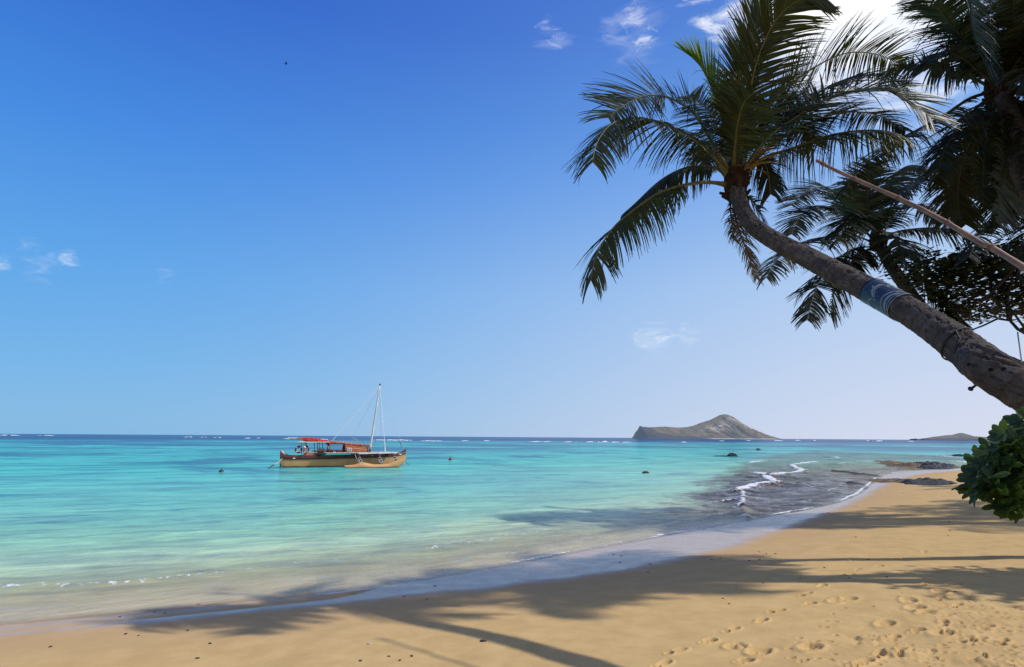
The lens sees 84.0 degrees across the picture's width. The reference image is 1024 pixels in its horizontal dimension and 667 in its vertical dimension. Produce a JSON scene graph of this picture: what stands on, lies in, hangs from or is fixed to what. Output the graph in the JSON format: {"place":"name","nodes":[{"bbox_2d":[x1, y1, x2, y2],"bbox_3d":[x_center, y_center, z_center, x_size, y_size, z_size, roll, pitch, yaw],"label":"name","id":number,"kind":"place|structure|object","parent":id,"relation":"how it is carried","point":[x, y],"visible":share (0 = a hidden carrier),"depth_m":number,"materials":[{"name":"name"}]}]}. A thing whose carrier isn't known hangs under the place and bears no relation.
{"place":"outdoors","nodes":[
{"label":"outdoors","id":0,"kind":"place"},
{"bbox_2d":[0,434,988,623],"bbox_3d":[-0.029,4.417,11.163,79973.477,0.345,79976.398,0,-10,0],"label":"sea water","id":1,"kind":"structure","parent":0,"point":[74,508],"depth_m":25.12,"materials":[{"name":"teal liquid"}]},
{"bbox_2d":[268,384,408,467],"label":"boat","id":2,"kind":"object","parent":1,"relation":"on","point":[361,456],"visible":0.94,"depth_m":46.51,"materials":[{"name":"brown wood"}]},
{"bbox_2d":[295,441,302,452],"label":"life ring","id":3,"kind":"object","parent":2,"relation":"hanging from","point":[296,447],"visible":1,"depth_m":45.62,"materials":[{"name":"white paint"}]},
{"bbox_2d":[303,444,308,453],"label":"life ring","id":4,"kind":"object","parent":2,"relation":"hanging from","point":[307,448],"visible":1,"depth_m":45.82,"materials":[{"name":"white paint"}]},
{"bbox_2d":[38,435,881,441],"bbox_3d":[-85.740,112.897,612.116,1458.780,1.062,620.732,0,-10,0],"label":"surf","id":5,"kind":"structure","parent":1,"relation":"on","point":[467,440],"depth_m":454.33,"materials":[{"name":"white liquid"}]},
{"bbox_2d":[846,481,862,484],"bbox_3d":[19.769,8.689,33.157,1.150,0.169,3.210,-2,-11,15],"label":"reef ledge","id":6,"kind":"object","parent":1,"relation":"in","point":[853,482],"visible":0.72,"depth_m":32.74,"materials":[{"name":"grey stone"}]},
{"bbox_2d":[0,466,1023,666],"bbox_3d":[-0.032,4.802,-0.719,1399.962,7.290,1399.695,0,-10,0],"label":"beach sand","id":7,"kind":"structure","parent":0,"point":[596,607],"depth_m":7.81,"materials":[{"name":"beige sand"}]},
{"bbox_2d":[562,0,1023,409],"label":"palm tree","id":8,"kind":"object","parent":7,"relation":"on","point":[750,119],"visible":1,"depth_m":8.29,"materials":[{"name":"green plant"}]},
{"bbox_2d":[830,469,877,475],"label":"reef ledge","id":9,"kind":"object","parent":7,"relation":"on","point":[835,470],"visible":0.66,"depth_m":42.25,"materials":[{"name":"grey stone"}]},
{"bbox_2d":[751,156,1023,362],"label":"palm tree","id":10,"kind":"object","parent":7,"relation":"on","point":[860,214],"visible":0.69,"depth_m":18.61,"materials":[{"name":"green plant"}]},
{"bbox_2d":[859,460,959,469],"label":"reef ledge","id":11,"kind":"object","parent":7,"relation":"on","point":[931,465],"visible":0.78,"depth_m":51.31,"materials":[{"name":"stone"}]},
{"bbox_2d":[867,477,956,485],"bbox_3d":[22.531,8.403,32.648,2.892,0.585,9.024,-1,-10,5],"label":"reef ledge","id":12,"kind":"object","parent":7,"relation":"on","point":[928,481],"visible":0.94,"depth_m":30.33,"materials":[{"name":"grey stone"}]},
{"bbox_2d":[815,159,1023,271],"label":"bamboo pole","id":13,"kind":"object","parent":7,"relation":"on","point":[995,249],"visible":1,"depth_m":5.10,"materials":[{"name":"wood"}]},
{"bbox_2d":[832,0,1023,240],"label":"palm tree","id":14,"kind":"object","parent":7,"relation":"on","point":[991,133],"visible":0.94,"depth_m":10.09,"materials":[{"name":"green plant"}]},
{"bbox_2d":[878,235,1023,333],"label":"broadleaf tree","id":15,"kind":"object","parent":7,"relation":"on","point":[946,275],"visible":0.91,"depth_m":17.02,"materials":[{"name":"green plant"}]},
{"bbox_2d":[1017,332,1022,362],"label":"rope","id":16,"kind":"object","parent":15,"relation":"hanging from","point":[1019,346],"visible":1,"depth_m":16.25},
{"bbox_2d":[889,173,1023,274],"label":"palm tree","id":17,"kind":"object","parent":7,"relation":"on","point":[975,247],"visible":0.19,"depth_m":16.23,"materials":[{"name":"green plant"}]},
{"bbox_2d":[951,406,1023,523],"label":"leafy bush","id":18,"kind":"object","parent":7,"relation":"on","point":[993,468],"visible":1,"depth_m":3.12,"materials":[{"name":"green plant"}]},
{"bbox_2d":[0,0,1023,439],"label":"sky","id":19,"kind":"structure","parent":0,"point":[202,232],"materials":[{"name":"blue"}]},
{"bbox_2d":[632,414,779,438],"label":"island","id":20,"kind":"structure","parent":0,"point":[724,426],"depth_m":2433.48,"materials":[{"name":"grey stone"}]},
{"bbox_2d":[920,433,987,440],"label":"islet","id":21,"kind":"object","parent":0,"point":[962,437],"visible":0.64,"depth_m":2796.32,"materials":[{"name":"grey stone"}]}
]}

